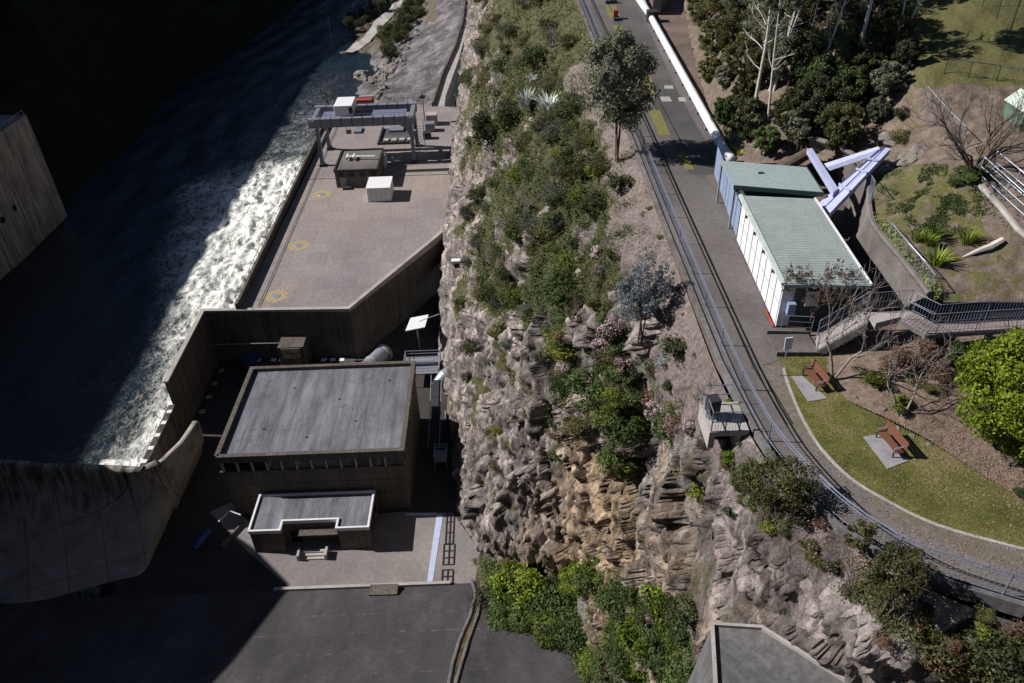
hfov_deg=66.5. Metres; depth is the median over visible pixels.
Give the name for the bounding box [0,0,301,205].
valley slope
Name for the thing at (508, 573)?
thicket bush
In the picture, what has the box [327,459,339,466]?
window
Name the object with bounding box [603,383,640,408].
shrub
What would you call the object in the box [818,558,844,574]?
shrub
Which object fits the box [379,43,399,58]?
river bush
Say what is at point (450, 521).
drain grate
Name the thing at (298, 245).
hatched cover
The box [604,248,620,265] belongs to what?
shrub
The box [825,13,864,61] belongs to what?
tree
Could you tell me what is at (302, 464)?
window
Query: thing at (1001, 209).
stone edging
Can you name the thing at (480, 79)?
shrub
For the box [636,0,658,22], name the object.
branch pipe
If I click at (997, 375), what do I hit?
tree
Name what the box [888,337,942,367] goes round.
shrub
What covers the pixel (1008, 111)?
green hut
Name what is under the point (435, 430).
external stair
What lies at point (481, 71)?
shrub
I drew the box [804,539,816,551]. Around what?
shrub
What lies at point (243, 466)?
window
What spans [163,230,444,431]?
retaining wall
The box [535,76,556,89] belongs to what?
shrub
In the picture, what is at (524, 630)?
thicket bush
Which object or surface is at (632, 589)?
thicket bush
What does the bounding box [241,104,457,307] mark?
turbine deck
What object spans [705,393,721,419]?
instrument box
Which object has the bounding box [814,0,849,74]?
gum tree
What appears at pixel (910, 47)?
tree
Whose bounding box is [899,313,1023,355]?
timber walkway
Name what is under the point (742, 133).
understorey bush
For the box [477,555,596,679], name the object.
talus slope
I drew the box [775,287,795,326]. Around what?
end door
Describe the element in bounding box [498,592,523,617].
thicket bush
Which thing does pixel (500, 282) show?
shrub
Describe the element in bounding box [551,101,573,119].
shrub
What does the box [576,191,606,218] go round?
shrub
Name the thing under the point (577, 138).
shrub
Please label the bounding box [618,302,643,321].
shrub
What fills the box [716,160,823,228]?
flat shed
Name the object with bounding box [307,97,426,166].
gantry crane
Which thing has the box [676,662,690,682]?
shrub
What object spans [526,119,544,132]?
shrub
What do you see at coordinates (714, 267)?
rail groove
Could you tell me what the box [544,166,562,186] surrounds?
dead shrub
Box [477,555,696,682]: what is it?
weeds
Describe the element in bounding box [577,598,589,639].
stone buttress
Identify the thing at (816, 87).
tree
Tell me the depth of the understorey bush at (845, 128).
47.86 m
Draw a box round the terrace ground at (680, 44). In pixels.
[576,0,1023,600]
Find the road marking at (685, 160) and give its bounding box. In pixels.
[677,151,693,168]
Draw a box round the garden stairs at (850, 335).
[814,308,868,355]
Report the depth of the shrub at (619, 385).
47.37 m
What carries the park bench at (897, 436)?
on the bench pad at (881, 448)
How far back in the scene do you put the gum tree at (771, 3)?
48.09 m
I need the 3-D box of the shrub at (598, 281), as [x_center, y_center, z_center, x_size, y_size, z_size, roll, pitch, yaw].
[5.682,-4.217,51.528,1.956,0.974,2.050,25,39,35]
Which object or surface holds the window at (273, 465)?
in the power station
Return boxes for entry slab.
[766,329,821,356]
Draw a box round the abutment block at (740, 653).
[688,622,845,682]
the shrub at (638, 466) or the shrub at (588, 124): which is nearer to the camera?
the shrub at (638, 466)
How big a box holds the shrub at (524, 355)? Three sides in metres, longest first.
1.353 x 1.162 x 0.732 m
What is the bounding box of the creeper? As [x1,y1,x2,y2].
[871,212,942,301]
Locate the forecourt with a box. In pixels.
[210,502,479,585]
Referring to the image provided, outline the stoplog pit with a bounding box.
[377,126,409,144]
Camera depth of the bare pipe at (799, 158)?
48.20 m
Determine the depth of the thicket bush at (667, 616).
41.53 m
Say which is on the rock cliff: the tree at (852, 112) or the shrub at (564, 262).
the shrub at (564, 262)
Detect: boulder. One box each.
[353,70,371,79]
[368,78,375,83]
[375,91,382,99]
[381,85,388,90]
[388,67,395,74]
[863,157,895,174]
[877,130,897,145]
[893,151,918,166]
[908,144,925,157]
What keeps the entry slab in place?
on the terrace ground at (680, 44)
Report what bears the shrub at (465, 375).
on the rock cliff
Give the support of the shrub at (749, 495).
on the rock cliff
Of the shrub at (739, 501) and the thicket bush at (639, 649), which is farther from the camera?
the thicket bush at (639, 649)
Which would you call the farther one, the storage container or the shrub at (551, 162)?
the storage container
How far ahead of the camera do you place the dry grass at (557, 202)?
74.75 m
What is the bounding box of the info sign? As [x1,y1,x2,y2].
[780,337,792,375]
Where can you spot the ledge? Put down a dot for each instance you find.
(272, 362)
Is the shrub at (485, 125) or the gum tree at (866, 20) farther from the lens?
the shrub at (485, 125)
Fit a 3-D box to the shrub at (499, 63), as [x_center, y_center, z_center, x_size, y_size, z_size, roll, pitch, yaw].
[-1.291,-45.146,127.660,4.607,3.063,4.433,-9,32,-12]
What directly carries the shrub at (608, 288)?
on the rock cliff
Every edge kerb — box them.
[273,581,450,595]
[577,0,1023,617]
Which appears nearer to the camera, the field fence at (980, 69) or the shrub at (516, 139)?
the field fence at (980, 69)
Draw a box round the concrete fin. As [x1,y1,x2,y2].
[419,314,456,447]
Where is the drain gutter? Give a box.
[447,579,482,682]
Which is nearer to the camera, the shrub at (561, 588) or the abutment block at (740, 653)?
the abutment block at (740, 653)
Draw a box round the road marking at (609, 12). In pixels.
[605,5,619,18]
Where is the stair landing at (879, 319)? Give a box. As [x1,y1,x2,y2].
[864,310,931,328]
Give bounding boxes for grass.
[451,0,712,478]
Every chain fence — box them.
[869,174,877,202]
[888,221,935,287]
[920,85,965,153]
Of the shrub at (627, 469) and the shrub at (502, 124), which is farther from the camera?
the shrub at (502, 124)
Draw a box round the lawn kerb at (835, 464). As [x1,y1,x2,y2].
[782,367,1023,549]
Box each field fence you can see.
[944,58,1023,82]
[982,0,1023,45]
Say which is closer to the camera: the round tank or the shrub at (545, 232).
the shrub at (545, 232)
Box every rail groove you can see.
[591,0,786,423]
[593,0,792,423]
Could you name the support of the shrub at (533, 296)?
on the rock cliff
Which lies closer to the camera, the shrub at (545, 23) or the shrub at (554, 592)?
the shrub at (554, 592)
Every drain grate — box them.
[441,569,452,585]
[442,543,454,564]
[445,511,454,543]
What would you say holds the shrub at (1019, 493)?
on the planted bank at (847, 384)
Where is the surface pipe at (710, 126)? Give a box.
[644,0,735,161]
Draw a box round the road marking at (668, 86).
[664,85,673,88]
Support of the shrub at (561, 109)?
on the rock cliff
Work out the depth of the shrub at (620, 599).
51.94 m
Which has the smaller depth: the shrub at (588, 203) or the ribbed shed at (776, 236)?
the ribbed shed at (776, 236)
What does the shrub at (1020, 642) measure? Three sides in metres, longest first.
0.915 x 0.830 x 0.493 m
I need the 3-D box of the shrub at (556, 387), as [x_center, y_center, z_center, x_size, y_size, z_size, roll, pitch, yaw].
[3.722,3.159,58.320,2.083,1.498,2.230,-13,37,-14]
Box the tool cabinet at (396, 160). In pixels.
[383,152,401,168]
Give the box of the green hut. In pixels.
[1003,88,1023,130]
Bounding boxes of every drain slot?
[260,128,337,307]
[306,160,450,179]
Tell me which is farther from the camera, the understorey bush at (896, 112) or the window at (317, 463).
the window at (317, 463)
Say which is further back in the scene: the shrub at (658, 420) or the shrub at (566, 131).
the shrub at (566, 131)
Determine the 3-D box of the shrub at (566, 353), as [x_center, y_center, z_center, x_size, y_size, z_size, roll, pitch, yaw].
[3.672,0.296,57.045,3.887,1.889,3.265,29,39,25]
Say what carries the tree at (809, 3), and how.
on the hillside
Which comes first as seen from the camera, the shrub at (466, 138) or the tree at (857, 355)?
the tree at (857, 355)
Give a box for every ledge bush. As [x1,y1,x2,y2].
[684,482,705,500]
[699,493,713,509]
[720,504,738,517]
[729,470,741,485]
[731,479,748,491]
[737,459,759,478]
[743,493,756,512]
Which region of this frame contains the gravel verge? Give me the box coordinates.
[762,365,1023,567]
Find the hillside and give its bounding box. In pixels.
[684,0,1023,301]
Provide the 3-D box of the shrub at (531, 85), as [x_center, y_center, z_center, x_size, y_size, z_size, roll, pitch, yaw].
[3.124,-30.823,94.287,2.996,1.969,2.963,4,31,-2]
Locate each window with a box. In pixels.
[224,463,236,470]
[238,463,250,469]
[253,462,265,469]
[268,461,280,468]
[283,461,294,468]
[298,460,309,467]
[313,460,324,467]
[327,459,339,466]
[342,459,353,466]
[357,458,368,465]
[372,458,383,465]
[387,457,397,464]
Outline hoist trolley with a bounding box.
[356,95,374,103]
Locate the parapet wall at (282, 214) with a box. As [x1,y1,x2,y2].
[234,97,334,309]
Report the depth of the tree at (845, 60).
48.82 m
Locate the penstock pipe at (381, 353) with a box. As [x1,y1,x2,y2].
[362,344,392,361]
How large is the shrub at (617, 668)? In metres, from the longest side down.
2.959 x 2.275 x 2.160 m
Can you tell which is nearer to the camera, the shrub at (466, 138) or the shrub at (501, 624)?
the shrub at (501, 624)
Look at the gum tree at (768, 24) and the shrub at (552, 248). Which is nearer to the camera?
the gum tree at (768, 24)
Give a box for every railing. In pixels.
[582,0,1023,598]
[780,315,814,333]
[816,291,871,335]
[816,306,872,350]
[868,290,913,309]
[901,300,1023,332]
[912,293,1023,321]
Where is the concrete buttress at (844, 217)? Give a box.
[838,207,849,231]
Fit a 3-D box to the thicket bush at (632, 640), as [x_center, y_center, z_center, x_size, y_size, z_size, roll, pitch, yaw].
[8.379,19.066,48.810,2.723,1.869,2.933,-10,37,-10]
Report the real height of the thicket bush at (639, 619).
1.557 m
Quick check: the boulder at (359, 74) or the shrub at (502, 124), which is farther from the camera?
the boulder at (359, 74)
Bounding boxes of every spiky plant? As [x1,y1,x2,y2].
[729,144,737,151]
[900,225,930,242]
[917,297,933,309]
[919,229,940,245]
[919,243,964,266]
[925,220,950,237]
[950,226,989,245]
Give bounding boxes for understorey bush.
[688,16,711,27]
[734,122,755,138]
[749,123,758,139]
[838,125,863,141]
[887,80,904,97]
[889,129,911,142]
[892,105,910,120]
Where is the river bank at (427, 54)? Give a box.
[340,0,468,104]
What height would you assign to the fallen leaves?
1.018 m
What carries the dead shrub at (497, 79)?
on the rock cliff
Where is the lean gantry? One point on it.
(202, 539)
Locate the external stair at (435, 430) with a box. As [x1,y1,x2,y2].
[428,375,441,451]
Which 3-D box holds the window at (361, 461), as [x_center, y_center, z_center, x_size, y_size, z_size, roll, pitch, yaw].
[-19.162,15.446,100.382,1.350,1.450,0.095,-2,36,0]
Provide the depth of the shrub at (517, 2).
127.12 m
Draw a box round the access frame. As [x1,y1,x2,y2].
[433,444,447,469]
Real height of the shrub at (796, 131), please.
2.999 m
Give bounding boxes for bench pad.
[791,376,826,401]
[864,435,907,468]
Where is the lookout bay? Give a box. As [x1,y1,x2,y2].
[698,384,748,447]
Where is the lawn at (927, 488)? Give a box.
[778,356,1023,546]
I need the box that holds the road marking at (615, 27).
[612,25,622,32]
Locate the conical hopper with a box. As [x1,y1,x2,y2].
[431,367,446,392]
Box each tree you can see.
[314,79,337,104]
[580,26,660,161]
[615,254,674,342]
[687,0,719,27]
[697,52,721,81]
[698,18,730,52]
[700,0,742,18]
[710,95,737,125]
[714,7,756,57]
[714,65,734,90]
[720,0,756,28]
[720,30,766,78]
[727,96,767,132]
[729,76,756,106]
[731,449,823,519]
[736,0,797,113]
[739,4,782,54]
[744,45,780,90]
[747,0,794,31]
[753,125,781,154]
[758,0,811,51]
[765,0,808,119]
[768,0,821,91]
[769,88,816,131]
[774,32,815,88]
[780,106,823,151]
[781,258,866,329]
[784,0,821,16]
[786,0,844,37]
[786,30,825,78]
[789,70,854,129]
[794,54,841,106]
[802,248,949,380]
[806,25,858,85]
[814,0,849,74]
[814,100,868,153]
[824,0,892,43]
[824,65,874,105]
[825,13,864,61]
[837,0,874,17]
[843,519,878,567]
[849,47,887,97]
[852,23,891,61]
[854,0,872,65]
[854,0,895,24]
[863,537,939,618]
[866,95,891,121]
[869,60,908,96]
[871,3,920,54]
[874,328,961,416]
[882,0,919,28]
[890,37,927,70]
[891,72,1023,171]
[893,0,924,52]
[952,315,1023,464]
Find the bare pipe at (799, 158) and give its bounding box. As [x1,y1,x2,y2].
[775,148,808,165]
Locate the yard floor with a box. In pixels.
[111,292,483,595]
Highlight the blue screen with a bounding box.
[714,145,741,236]
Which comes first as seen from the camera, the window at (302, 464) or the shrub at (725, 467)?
the shrub at (725, 467)
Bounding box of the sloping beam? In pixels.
[218,521,245,548]
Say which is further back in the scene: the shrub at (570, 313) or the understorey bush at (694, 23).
the understorey bush at (694, 23)
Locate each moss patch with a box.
[643,76,654,96]
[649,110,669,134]
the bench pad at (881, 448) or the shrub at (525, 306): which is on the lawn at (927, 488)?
the bench pad at (881, 448)
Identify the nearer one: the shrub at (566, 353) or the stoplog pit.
the shrub at (566, 353)
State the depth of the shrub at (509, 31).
130.05 m
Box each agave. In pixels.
[513,86,535,108]
[526,74,536,82]
[530,90,560,110]
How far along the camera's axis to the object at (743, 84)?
54.19 m
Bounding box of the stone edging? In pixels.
[978,184,1023,238]
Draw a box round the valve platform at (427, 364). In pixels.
[404,350,440,374]
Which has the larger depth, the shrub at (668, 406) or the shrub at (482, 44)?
the shrub at (482, 44)
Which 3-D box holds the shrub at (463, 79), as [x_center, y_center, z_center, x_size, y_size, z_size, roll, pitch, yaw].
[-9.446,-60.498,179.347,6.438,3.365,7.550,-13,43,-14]
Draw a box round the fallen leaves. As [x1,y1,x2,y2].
[668,1,1023,575]
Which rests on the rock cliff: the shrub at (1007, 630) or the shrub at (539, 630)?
the shrub at (1007, 630)
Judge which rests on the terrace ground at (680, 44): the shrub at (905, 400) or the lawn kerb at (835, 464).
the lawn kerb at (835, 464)
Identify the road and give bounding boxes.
[431,4,467,106]
[581,0,1023,597]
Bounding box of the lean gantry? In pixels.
[192,510,240,550]
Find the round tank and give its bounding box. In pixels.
[241,352,259,367]
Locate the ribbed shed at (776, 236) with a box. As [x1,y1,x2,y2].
[737,194,872,327]
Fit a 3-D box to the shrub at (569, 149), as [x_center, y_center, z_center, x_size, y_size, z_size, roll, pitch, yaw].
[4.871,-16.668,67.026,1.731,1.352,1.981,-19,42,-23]
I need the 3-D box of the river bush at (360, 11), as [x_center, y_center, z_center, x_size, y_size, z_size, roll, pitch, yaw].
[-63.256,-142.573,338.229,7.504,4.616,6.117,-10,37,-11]
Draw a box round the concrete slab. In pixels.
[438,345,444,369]
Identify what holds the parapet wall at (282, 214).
attached to the turbine deck
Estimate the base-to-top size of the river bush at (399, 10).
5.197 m
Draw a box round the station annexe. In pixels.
[247,490,377,560]
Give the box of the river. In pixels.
[0,0,376,598]
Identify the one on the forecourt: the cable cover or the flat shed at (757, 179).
the cable cover
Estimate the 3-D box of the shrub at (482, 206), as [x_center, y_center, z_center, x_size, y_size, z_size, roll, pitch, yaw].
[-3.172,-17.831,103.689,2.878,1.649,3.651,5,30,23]
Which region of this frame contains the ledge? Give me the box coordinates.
[240,357,356,387]
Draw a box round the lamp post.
[419,92,424,121]
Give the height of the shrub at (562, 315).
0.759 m
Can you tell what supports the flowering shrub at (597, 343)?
on the rock cliff
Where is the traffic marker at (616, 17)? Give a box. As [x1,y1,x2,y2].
[613,9,620,20]
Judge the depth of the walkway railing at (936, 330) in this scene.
33.19 m
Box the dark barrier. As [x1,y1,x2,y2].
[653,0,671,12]
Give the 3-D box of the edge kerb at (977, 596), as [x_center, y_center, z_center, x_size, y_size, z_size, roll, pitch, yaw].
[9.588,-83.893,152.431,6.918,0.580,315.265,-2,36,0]
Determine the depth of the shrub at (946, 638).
25.44 m
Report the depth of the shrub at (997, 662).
24.48 m
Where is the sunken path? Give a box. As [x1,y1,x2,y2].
[987,175,1023,218]
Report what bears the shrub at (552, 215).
on the rock cliff
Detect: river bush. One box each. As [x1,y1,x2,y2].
[342,16,354,30]
[345,11,358,19]
[354,18,365,27]
[357,8,373,17]
[362,15,370,24]
[366,0,382,15]
[373,0,388,11]
[373,31,383,39]
[377,28,390,38]
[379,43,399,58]
[381,21,392,32]
[381,37,392,44]
[382,41,398,54]
[388,25,398,34]
[391,7,404,18]
[391,31,402,43]
[395,15,407,29]
[399,29,410,39]
[400,22,412,33]
[401,0,416,6]
[402,4,417,18]
[405,13,415,24]
[409,5,426,16]
[413,0,425,5]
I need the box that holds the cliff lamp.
[451,258,467,267]
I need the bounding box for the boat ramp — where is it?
[345,0,402,51]
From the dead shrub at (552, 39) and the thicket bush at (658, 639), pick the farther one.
the dead shrub at (552, 39)
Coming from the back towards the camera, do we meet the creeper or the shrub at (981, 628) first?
the creeper
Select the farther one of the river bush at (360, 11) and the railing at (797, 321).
the river bush at (360, 11)
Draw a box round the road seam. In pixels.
[608,4,692,163]
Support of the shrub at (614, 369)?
on the rock cliff
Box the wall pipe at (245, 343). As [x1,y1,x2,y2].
[211,343,278,344]
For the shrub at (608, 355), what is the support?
on the rock cliff
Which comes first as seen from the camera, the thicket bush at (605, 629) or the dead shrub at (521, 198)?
the thicket bush at (605, 629)
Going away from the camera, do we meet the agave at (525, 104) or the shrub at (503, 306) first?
the shrub at (503, 306)
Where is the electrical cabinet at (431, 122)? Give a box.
[423,111,437,139]
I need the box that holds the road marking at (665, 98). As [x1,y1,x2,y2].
[660,97,671,100]
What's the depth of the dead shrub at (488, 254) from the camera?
93.32 m
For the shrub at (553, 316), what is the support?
on the rock cliff
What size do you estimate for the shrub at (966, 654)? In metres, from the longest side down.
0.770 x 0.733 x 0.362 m
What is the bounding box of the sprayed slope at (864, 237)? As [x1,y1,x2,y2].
[806,135,932,310]
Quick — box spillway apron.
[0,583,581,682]
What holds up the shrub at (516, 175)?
on the rock cliff
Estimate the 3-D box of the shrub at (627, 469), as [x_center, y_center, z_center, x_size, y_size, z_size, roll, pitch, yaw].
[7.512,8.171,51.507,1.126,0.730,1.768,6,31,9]
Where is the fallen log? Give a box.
[962,236,1004,257]
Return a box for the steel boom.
[806,146,890,222]
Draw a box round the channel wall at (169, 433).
[140,404,184,465]
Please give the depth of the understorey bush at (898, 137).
44.85 m
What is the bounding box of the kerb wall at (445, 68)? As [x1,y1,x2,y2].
[432,0,465,105]
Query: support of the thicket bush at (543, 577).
on the talus slope at (479, 578)
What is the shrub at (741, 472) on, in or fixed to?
on the rock cliff
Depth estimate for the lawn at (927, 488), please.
29.77 m
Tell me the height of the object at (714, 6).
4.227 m
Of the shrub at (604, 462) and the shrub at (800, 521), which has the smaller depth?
the shrub at (800, 521)
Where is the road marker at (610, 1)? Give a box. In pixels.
[605,0,616,3]
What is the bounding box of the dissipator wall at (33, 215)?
[0,110,66,279]
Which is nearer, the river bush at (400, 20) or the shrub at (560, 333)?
the shrub at (560, 333)
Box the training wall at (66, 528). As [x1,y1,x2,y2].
[0,421,203,603]
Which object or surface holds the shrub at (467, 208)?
on the rock cliff
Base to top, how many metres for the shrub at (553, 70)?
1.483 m
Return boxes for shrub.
[451,295,467,309]
[451,298,460,313]
[456,210,469,221]
[457,68,473,86]
[457,337,480,355]
[458,201,474,218]
[458,371,471,383]
[460,256,471,266]
[462,135,472,143]
[463,223,484,242]
[466,186,485,207]
[467,36,486,55]
[468,235,483,250]
[469,0,487,8]
[470,110,500,146]
[472,282,498,309]
[473,62,489,75]
[475,24,487,35]
[476,37,490,52]
[476,242,493,263]
[476,275,486,285]
[477,75,489,86]
[477,201,492,213]
[480,70,505,96]
[481,23,491,33]
[482,13,494,22]
[482,301,502,318]
[482,356,489,365]
[483,301,501,316]
[484,602,526,633]
[485,293,500,309]
[486,178,499,188]
[486,559,550,614]
[488,458,499,470]
[489,14,501,27]
[489,99,522,125]
[489,114,506,131]
[490,56,511,74]
[490,243,501,259]
[491,427,503,434]
[493,275,515,291]
[494,265,510,280]
[495,21,509,33]
[495,281,524,309]
[495,356,508,372]
[495,556,521,578]
[497,43,509,55]
[497,218,520,231]
[498,215,522,242]
[499,292,509,310]
[499,338,511,346]
[500,21,519,39]
[501,128,531,151]
[503,165,520,183]
[504,227,519,237]
[505,186,514,194]
[506,207,521,221]
[509,53,523,67]
[510,0,521,4]
[512,186,537,212]
[513,33,529,48]
[514,209,542,240]
[515,157,528,168]
[515,164,534,182]
[516,302,532,316]
[519,43,549,67]
[520,0,533,6]
[520,352,528,359]
[523,93,538,105]
[523,243,539,256]
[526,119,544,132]
[526,283,543,305]
[527,78,538,92]
[527,212,563,244]
[528,578,576,626]
[531,115,555,129]
[531,121,548,132]
[532,110,554,128]
[533,269,579,308]
[533,620,554,636]
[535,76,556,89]
[535,183,560,205]
[536,129,560,147]
[537,22,557,32]
[537,24,558,47]
[538,17,557,27]
[539,322,550,340]
[540,402,552,410]
[541,29,560,43]
[541,120,564,146]
[541,325,579,363]
[542,211,567,232]
[543,209,560,221]
[543,327,558,340]
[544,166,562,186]
[544,241,556,250]
[545,65,559,78]
[545,157,560,168]
[545,429,557,439]
[546,369,556,376]
[547,331,567,348]
[547,372,571,396]
[547,418,556,432]
[549,145,560,156]
[549,245,561,253]
[550,101,573,121]
[550,149,566,160]
[550,150,588,185]
[550,189,575,208]
[550,331,571,349]
[550,347,577,368]
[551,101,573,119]
[552,245,577,275]
[552,310,560,322]
[554,309,564,315]
[555,361,572,373]
[556,118,581,136]
[556,124,572,137]
[556,311,566,323]
[556,571,577,600]
[557,33,582,48]
[558,117,573,124]
[558,410,593,441]
[559,140,573,154]
[560,298,581,321]
[562,365,605,418]
[563,90,577,98]
[564,94,586,113]
[564,185,587,206]
[564,238,580,247]
[565,289,587,308]
[566,308,577,317]
[570,554,607,600]
[571,133,590,148]
[573,136,587,143]
[573,272,586,282]
[575,338,595,352]
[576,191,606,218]
[577,191,608,220]
[579,118,596,136]
[579,138,594,146]
[583,163,605,176]
[583,649,597,678]
[584,268,603,285]
[585,157,611,178]
[585,296,600,309]
[585,380,607,395]
[586,237,598,250]
[588,350,608,373]
[589,337,608,351]
[589,446,604,464]
[590,245,600,259]
[590,286,600,295]
[590,405,614,426]
[593,264,604,276]
[593,436,605,447]
[595,314,629,342]
[595,389,611,408]
[596,447,629,474]
[598,348,622,364]
[599,364,621,380]
[599,412,652,448]
[600,365,607,378]
[600,395,629,413]
[602,282,615,294]
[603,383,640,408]
[603,404,613,416]
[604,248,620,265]
[604,355,625,374]
[605,171,635,191]
[605,334,627,353]
[606,457,624,471]
[606,577,640,608]
[608,403,631,415]
[608,650,629,682]
[609,362,625,376]
[613,354,633,373]
[613,601,660,659]
[615,376,633,390]
[616,382,645,406]
[616,422,633,434]
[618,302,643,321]
[618,364,642,376]
[618,366,634,380]
[620,412,644,426]
[620,415,646,432]
[621,382,632,389]
[621,461,633,472]
[622,374,638,383]
[623,457,631,466]
[625,456,642,467]
[628,445,643,456]
[629,456,646,471]
[636,642,672,681]
[638,380,653,403]
[639,412,649,422]
[643,400,660,420]
[645,366,655,378]
[648,409,675,439]
[653,350,667,366]
[655,333,687,363]
[657,424,675,447]
[659,379,672,391]
[661,410,678,436]
[665,401,677,415]
[668,414,680,429]
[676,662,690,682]
[679,418,694,433]
[681,382,701,401]
[692,434,708,451]
[717,455,730,473]
[720,447,738,464]
[733,465,751,480]
[733,494,744,506]
[744,483,757,499]
[758,520,778,533]
[770,506,799,527]
[778,514,792,529]
[779,528,791,537]
[789,505,815,527]
[798,539,807,548]
[802,551,823,567]
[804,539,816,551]
[805,538,819,548]
[812,518,828,529]
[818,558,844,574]
[837,579,862,600]
[851,364,870,383]
[861,369,889,388]
[872,629,896,651]
[878,346,914,378]
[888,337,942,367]
[888,392,913,413]
[895,593,921,619]
[904,373,924,385]
[906,595,934,623]
[907,617,928,640]
[918,652,960,680]
[920,357,958,382]
[921,620,941,636]
[922,382,947,396]
[924,626,943,641]
[934,331,958,345]
[937,634,960,649]
[943,341,975,365]
[943,629,963,654]
[946,179,966,185]
[946,643,967,660]
[948,629,968,647]
[952,164,978,182]
[955,647,971,657]
[957,614,1023,682]
[966,165,995,175]
[970,619,995,642]
[972,603,996,624]
[972,656,986,666]
[1001,618,1023,643]
[1005,635,1023,649]
[1011,487,1023,498]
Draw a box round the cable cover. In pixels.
[406,513,442,580]
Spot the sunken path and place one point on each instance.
(1002, 181)
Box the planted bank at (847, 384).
[823,324,1023,499]
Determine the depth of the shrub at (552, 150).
68.58 m
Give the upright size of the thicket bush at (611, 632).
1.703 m
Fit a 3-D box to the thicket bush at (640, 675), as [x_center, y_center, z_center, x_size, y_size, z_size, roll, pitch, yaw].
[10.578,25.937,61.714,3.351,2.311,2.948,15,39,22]
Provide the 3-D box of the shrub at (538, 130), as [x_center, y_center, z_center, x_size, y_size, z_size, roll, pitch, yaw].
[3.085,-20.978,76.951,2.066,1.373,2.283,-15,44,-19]
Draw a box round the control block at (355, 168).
[333,148,383,189]
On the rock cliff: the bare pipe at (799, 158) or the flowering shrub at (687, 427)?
the flowering shrub at (687, 427)
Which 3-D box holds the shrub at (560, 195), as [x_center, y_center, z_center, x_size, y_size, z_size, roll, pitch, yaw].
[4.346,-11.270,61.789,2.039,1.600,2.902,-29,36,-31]
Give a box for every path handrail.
[978,157,1023,214]
[991,151,1023,194]
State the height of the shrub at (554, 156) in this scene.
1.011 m
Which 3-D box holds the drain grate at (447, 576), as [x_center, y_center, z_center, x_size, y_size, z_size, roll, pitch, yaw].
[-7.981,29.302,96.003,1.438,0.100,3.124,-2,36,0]
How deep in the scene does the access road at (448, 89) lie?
227.68 m
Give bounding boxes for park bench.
[802,359,829,390]
[875,420,908,457]
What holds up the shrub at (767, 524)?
on the rock cliff
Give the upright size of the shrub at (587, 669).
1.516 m
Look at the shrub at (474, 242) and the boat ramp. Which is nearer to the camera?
the shrub at (474, 242)
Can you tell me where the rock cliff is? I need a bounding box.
[437,0,1023,682]
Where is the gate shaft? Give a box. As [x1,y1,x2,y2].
[277,336,311,364]
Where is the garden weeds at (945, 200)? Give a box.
[876,163,1023,261]
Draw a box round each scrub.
[444,0,710,478]
[467,50,679,466]
[700,470,1023,682]
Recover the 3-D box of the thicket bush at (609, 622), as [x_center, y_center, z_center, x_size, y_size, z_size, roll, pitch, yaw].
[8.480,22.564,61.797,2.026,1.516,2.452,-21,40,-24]
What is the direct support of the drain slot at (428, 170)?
on the turbine deck
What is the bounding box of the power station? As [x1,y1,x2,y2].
[214,360,419,513]
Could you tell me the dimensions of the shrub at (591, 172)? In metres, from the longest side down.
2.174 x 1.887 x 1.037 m
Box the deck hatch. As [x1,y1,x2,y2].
[354,126,362,133]
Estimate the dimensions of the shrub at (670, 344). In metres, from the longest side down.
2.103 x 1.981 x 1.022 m
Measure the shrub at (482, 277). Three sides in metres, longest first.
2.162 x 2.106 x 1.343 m
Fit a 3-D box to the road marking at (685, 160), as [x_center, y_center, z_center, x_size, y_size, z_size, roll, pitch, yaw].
[11.990,-12.551,53.992,0.669,0.001,3.210,-1,36,1]
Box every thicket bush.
[467,582,502,612]
[483,581,506,599]
[486,596,511,619]
[488,573,518,608]
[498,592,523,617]
[499,567,524,596]
[503,599,535,631]
[508,609,532,635]
[512,567,546,593]
[524,597,549,631]
[525,609,541,625]
[530,607,560,648]
[535,622,560,649]
[536,617,548,632]
[544,616,575,648]
[546,572,563,586]
[547,574,559,585]
[548,589,577,620]
[555,614,586,645]
[556,616,588,658]
[557,606,579,642]
[558,558,587,597]
[559,559,588,598]
[563,628,586,654]
[568,560,601,595]
[576,643,590,673]
[579,668,596,682]
[586,642,609,674]
[590,660,620,682]
[591,582,624,622]
[594,636,618,663]
[599,635,617,652]
[601,619,621,653]
[603,616,614,634]
[604,594,624,621]
[605,644,633,682]
[606,577,626,601]
[606,599,625,625]
[606,628,625,648]
[610,619,627,637]
[615,650,633,668]
[616,577,639,604]
[622,627,662,672]
[623,656,646,682]
[624,673,644,682]
[633,632,645,661]
[634,599,650,626]
[634,619,664,646]
[638,582,672,616]
[638,583,674,614]
[638,603,658,618]
[646,654,671,682]
[650,611,673,638]
[653,622,670,643]
[654,615,668,629]
[656,664,678,682]
[659,597,677,626]
[661,629,682,662]
[667,621,689,646]
[670,597,698,630]
[670,643,693,674]
[672,591,692,609]
[675,592,700,621]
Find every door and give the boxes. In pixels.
[290,531,302,541]
[340,177,346,187]
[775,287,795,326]
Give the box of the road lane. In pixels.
[614,0,715,173]
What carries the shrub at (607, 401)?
on the rock cliff
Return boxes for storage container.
[366,176,393,201]
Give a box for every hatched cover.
[265,289,287,302]
[288,240,308,250]
[312,190,330,198]
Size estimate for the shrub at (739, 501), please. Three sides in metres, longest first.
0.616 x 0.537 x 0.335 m

